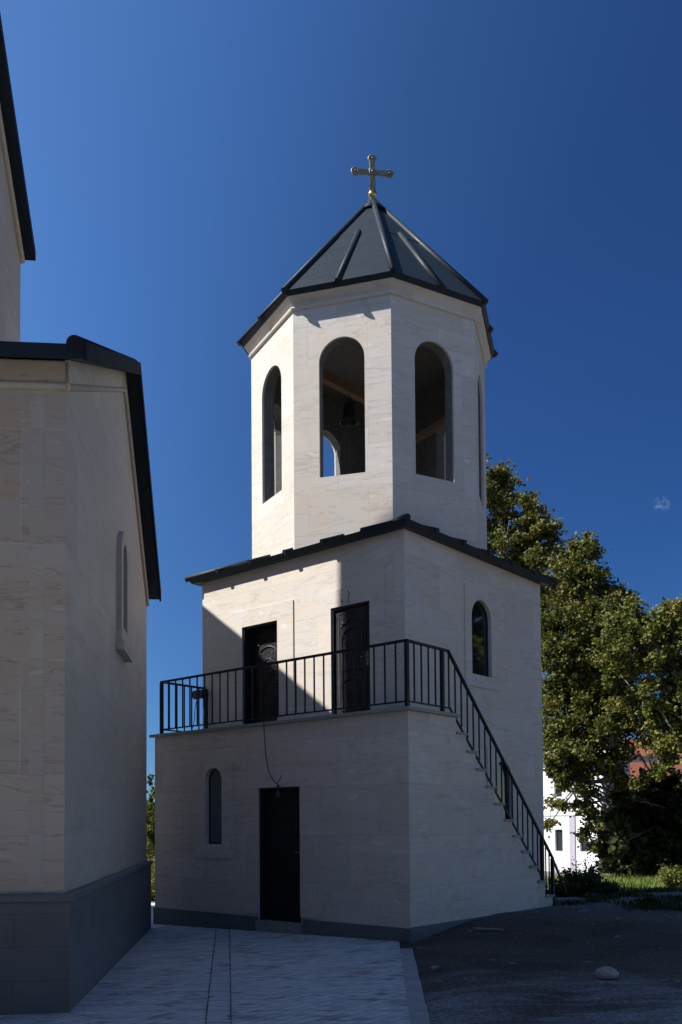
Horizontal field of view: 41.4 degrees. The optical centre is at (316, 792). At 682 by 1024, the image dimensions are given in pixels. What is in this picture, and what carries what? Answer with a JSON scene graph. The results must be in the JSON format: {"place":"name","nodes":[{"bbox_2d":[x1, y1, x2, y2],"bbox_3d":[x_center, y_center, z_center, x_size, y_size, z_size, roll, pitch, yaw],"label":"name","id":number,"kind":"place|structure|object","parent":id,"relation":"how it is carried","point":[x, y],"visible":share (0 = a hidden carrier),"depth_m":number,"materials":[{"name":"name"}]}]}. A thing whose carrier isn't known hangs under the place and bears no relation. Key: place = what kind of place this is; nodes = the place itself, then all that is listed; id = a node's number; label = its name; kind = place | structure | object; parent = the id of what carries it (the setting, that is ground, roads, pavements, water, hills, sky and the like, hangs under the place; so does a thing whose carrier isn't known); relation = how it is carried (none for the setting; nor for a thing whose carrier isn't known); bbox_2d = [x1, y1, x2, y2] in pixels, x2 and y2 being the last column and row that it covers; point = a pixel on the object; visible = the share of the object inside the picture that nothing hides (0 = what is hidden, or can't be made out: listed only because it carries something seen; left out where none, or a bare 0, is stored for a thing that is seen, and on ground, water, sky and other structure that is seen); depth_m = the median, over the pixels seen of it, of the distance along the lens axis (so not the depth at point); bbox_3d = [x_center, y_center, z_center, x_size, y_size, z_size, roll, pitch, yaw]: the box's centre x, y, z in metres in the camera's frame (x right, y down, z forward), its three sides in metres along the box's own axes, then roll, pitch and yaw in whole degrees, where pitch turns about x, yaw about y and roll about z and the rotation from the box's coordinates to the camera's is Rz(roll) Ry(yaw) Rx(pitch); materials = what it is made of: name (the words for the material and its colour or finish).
{"place":"outdoors","nodes":[
{"label":"outdoors","id":0,"kind":"place"},
{"bbox_2d":[0,901,410,1023],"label":"pavement","id":1,"kind":"structure","parent":0,"point":[158,974],"depth_m":9.06,"materials":[{"name":"grey stone"}]},
{"bbox_2d":[148,851,154,901],"bbox_3d":[-3.545,1.821,19.345,1.621,1.074,1.459,-2,-3,40],"label":"wild shrub","id":2,"kind":"object","parent":1,"relation":"on","point":[153,883],"visible":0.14,"depth_m":19.05,"materials":[{"name":"green plant"}]},
{"bbox_2d":[206,929,230,1023],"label":"drain channel","id":3,"kind":"object","parent":1,"relation":"on","point":[218,1011],"visible":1,"depth_m":9.03,"materials":[{"name":"concrete"}]},
{"bbox_2d":[205,929,216,1023],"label":"drain edge","id":4,"kind":"object","parent":3,"relation":"on","point":[210,981],"visible":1,"depth_m":9.03,"materials":[{"name":"black paint"}]},
{"bbox_2d":[229,929,231,1023],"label":"drain edge","id":5,"kind":"object","parent":3,"relation":"on","point":[230,980],"visible":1,"depth_m":8.97,"materials":[{"name":"black paint"}]},
{"bbox_2d":[0,0,681,801],"label":"sky","id":6,"kind":"structure","parent":0,"point":[183,161],"materials":[{"name":"blue"}]},
{"bbox_2d":[400,871,681,1023],"bbox_3d":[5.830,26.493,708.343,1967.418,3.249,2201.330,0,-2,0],"label":"ground","id":7,"kind":"structure","parent":0,"point":[483,988],"depth_m":9.55,"materials":[{"name":"grey asphalt"}]},
{"bbox_2d":[0,14,160,1014],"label":"church","id":8,"kind":"structure","parent":7,"relation":"on","point":[80,585],"depth_m":8.38,"materials":[{"name":"stone"}]},
{"bbox_2d":[147,789,154,872],"bbox_3d":[-7.361,1.879,39.882,3.871,4.048,2.763,-2,-2,29],"label":"roadside shrub","id":9,"kind":"object","parent":7,"relation":"on","point":[150,836],"visible":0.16,"depth_m":39.37,"materials":[{"name":"green plant"}]},
{"bbox_2d":[147,774,154,842],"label":"roadside tree","id":10,"kind":"object","parent":7,"relation":"on","point":[150,783],"visible":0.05,"depth_m":52.02,"materials":[{"name":"green plant"}]},
{"bbox_2d":[149,196,565,943],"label":"bell tower","id":11,"kind":"structure","parent":7,"relation":"on","point":[371,634],"depth_m":15.02,"materials":[{"name":"stone"}]},
{"bbox_2d":[192,689,203,729],"bbox_3d":[-2.199,-1.460,16.806,0.382,0.872,0.160,-2,-3,41],"label":"floodlight","id":12,"kind":"object","parent":11,"relation":"attached to","point":[201,694],"visible":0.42,"depth_m":16.76,"materials":[{"name":"black paint"}]},
{"bbox_2d":[209,768,221,843],"bbox_3d":[-1.633,0.231,14.954,0.414,1.261,0.030,-2,-3,41],"label":"window","id":13,"kind":"structure","parent":11,"relation":"in","point":[215,781],"depth_m":14.99,"materials":[{"name":"black glass"}]},
{"bbox_2d":[243,621,277,723],"bbox_3d":[-0.900,-1.991,15.953,0.870,1.928,0.248,-2,-3,41],"label":"door","id":14,"kind":"structure","parent":11,"relation":"in","point":[259,641],"depth_m":16.13,"materials":[{"name":"metal"}]},
{"bbox_2d":[263,722,281,798],"bbox_3d":[-0.670,-0.494,13.948,0.352,1.200,0.077,-2,-3,41],"label":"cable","id":15,"kind":"object","parent":11,"relation":"hanging from","point":[278,795],"visible":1,"depth_m":13.93,"materials":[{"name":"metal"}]},
{"bbox_2d":[259,786,300,922],"bbox_3d":[-0.505,0.958,13.949,0.888,2.061,0.168,-2,-3,41],"label":"door","id":16,"kind":"structure","parent":11,"relation":"in","point":[279,819],"depth_m":14.05,"materials":[{"name":"metal"}]},
{"bbox_2d":[339,394,358,473],"bbox_3d":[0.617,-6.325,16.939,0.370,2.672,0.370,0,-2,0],"label":"church bell","id":17,"kind":"object","parent":11,"relation":"hanging from","point":[349,418],"visible":0.98,"depth_m":16.90,"materials":[{"name":"brown metal"}]},
{"bbox_2d":[332,601,369,713],"bbox_3d":[0.577,-2.054,14.537,0.803,1.933,0.109,-2,-3,41],"label":"door","id":18,"kind":"structure","parent":11,"relation":"in","point":[350,623],"depth_m":14.56,"materials":[{"name":"metal"}]},
{"bbox_2d":[351,154,393,197],"bbox_3d":[1.067,-11.777,17.264,0.834,0.877,0.167,0,-2,-7],"label":"roof cross","id":19,"kind":"object","parent":11,"relation":"on","point":[372,159],"visible":0.98,"depth_m":17.24,"materials":[{"name":"metal"}]},
{"bbox_2d":[472,601,488,676],"bbox_3d":[2.774,-2.642,15.529,0.035,1.298,0.638,-2,-3,41],"label":"window","id":20,"kind":"structure","parent":11,"relation":"in","point":[479,615],"depth_m":15.58,"materials":[{"name":"black glass"}]},
{"bbox_2d":[494,762,508,818],"bbox_3d":[3.224,0.031,15.925,0.035,1.138,0.638,-2,-3,41],"label":"window","id":21,"kind":"structure","parent":11,"relation":"in","point":[499,764],"depth_m":16.01,"materials":[{"name":"black glass"}]},
{"bbox_2d":[400,948,429,1023],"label":"kerb","id":22,"kind":"structure","parent":7,"relation":"on","point":[418,1012],"depth_m":8.42,"materials":[{"name":"concrete"}]},
{"bbox_2d":[430,965,439,970],"bbox_3d":[1.275,1.903,9.748,0.072,0.038,0.165,4,4,38],"label":"stone chip","id":23,"kind":"object","parent":7,"relation":"on","point":[435,967],"visible":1,"depth_m":9.71,"materials":[{"name":"grey stone"}]},
{"bbox_2d":[474,927,503,930],"bbox_3d":[2.386,1.897,12.496,0.400,0.020,0.060,2,-2,7],"label":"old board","id":24,"kind":"object","parent":7,"relation":"on","point":[489,929],"visible":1,"depth_m":12.47,"materials":[{"name":"grey wood"}]},
{"bbox_2d":[486,453,574,660],"bbox_3d":[5.797,-3.695,27.440,4.713,13.132,4.829,0,-2,0],"label":"plane tree","id":25,"kind":"object","parent":7,"relation":"on","point":[534,527],"visible":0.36,"depth_m":26.76,"materials":[{"name":"green plant"}]},
{"bbox_2d":[425,891,681,980],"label":"gravel stones","id":26,"kind":"object","parent":7,"relation":"on","point":[599,909],"visible":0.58,"depth_m":13.83,"materials":[{"name":"black gravel"}]},
{"bbox_2d":[550,879,580,897],"bbox_3d":[4.656,1.851,16.913,0.536,0.424,0.458,0,-2,-21],"label":"wild shrub","id":27,"kind":"object","parent":7,"relation":"on","point":[570,889],"visible":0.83,"depth_m":16.84,"materials":[{"name":"green plant"}]},
{"bbox_2d":[555,897,585,904],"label":"concrete block","id":28,"kind":"structure","parent":7,"relation":"on","point":[558,901],"depth_m":15.77,"materials":[{"name":"grey concrete"}]},
{"bbox_2d":[548,865,603,896],"bbox_3d":[5.265,1.781,18.015,1.046,0.682,1.100,1,-3,-37],"label":"wild shrub","id":29,"kind":"object","parent":7,"relation":"on","point":[586,880],"visible":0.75,"depth_m":17.78,"materials":[{"name":"green plant"}]},
{"bbox_2d":[571,853,604,879],"bbox_3d":[5.979,1.792,19.969,0.761,0.846,0.741,0,-2,0],"label":"wild shrub","id":30,"kind":"object","parent":7,"relation":"on","point":[586,867],"visible":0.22,"depth_m":20.03,"materials":[{"name":"white plant"}]},
{"bbox_2d":[543,751,637,873],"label":"white house","id":31,"kind":"structure","parent":7,"relation":"on","point":[562,842],"depth_m":47.83,"materials":[{"name":"white paint"}]},
{"bbox_2d":[556,785,561,796],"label":"window","id":32,"kind":"structure","parent":31,"relation":"in","point":[559,794],"depth_m":48.36,"materials":[{"name":"grey glass"}]},
{"bbox_2d":[556,829,562,850],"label":"window","id":33,"kind":"structure","parent":31,"relation":"in","point":[559,832],"depth_m":48.29,"materials":[{"name":"grey glass"}]},
{"bbox_2d":[582,836,587,851],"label":"window","id":34,"kind":"structure","parent":31,"relation":"in","point":[585,842],"depth_m":47.01,"materials":[{"name":"grey glass"}]},
{"bbox_2d":[540,529,661,874],"bbox_3d":[7.963,-2.314,25.731,4.380,10.185,5.684,0,-2,0],"label":"plane tree","id":35,"kind":"object","parent":7,"relation":"on","point":[577,698],"visible":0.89,"depth_m":24.82,"materials":[{"name":"green plant"}]},
{"bbox_2d":[590,876,624,894],"bbox_3d":[5.624,1.863,17.572,0.729,0.442,0.775,0,-2,0],"label":"wild shrub","id":36,"kind":"object","parent":7,"relation":"on","point":[606,886],"visible":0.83,"depth_m":17.41,"materials":[{"name":"green plant"}]},
{"bbox_2d":[596,966,618,979],"bbox_3d":[2.824,1.757,8.758,0.232,0.128,0.179,4,-3,-11],"label":"boulder","id":37,"kind":"object","parent":7,"relation":"on","point":[606,973],"visible":1,"depth_m":8.69,"materials":[{"name":"stone"}]},
{"bbox_2d":[547,885,681,911],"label":"weeds","id":38,"kind":"object","parent":7,"relation":"on","point":[670,904],"visible":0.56,"depth_m":16.00,"materials":[{"name":"green plant"}]},
{"bbox_2d":[586,593,681,789],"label":"plane tree","id":39,"kind":"object","parent":7,"relation":"on","point":[632,625],"visible":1,"depth_m":22.41,"materials":[{"name":"green plant"}]},
{"bbox_2d":[592,760,681,877],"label":"dark thicket","id":40,"kind":"object","parent":7,"relation":"on","point":[644,833],"visible":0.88,"depth_m":26.02,"materials":[{"name":"green plant"}]},
{"bbox_2d":[633,894,668,904],"bbox_3d":[5.563,1.833,15.115,0.557,0.270,0.588,1,-2,-27],"label":"wild shrub","id":41,"kind":"object","parent":7,"relation":"on","point":[650,898],"visible":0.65,"depth_m":15.08,"materials":[{"name":"green plant"}]},
{"bbox_2d":[624,738,681,761],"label":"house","id":42,"kind":"structure","parent":7,"relation":"on","point":[643,753],"depth_m":73.92,"materials":[{"name":"tile"}]},
{"bbox_2d":[630,762,681,797],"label":"brown house","id":43,"kind":"structure","parent":7,"relation":"on","point":[635,766],"depth_m":59.30,"materials":[{"name":"tile"}]},
{"bbox_2d":[656,859,681,887],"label":"wild shrub","id":44,"kind":"object","parent":7,"relation":"on","point":[671,877],"visible":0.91,"depth_m":20.52,"materials":[{"name":"green plant"}]},
{"bbox_2d":[547,872,681,888],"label":"grass","id":45,"kind":"structure","parent":0,"point":[639,880],"depth_m":22.64,"materials":[{"name":"green plant"}]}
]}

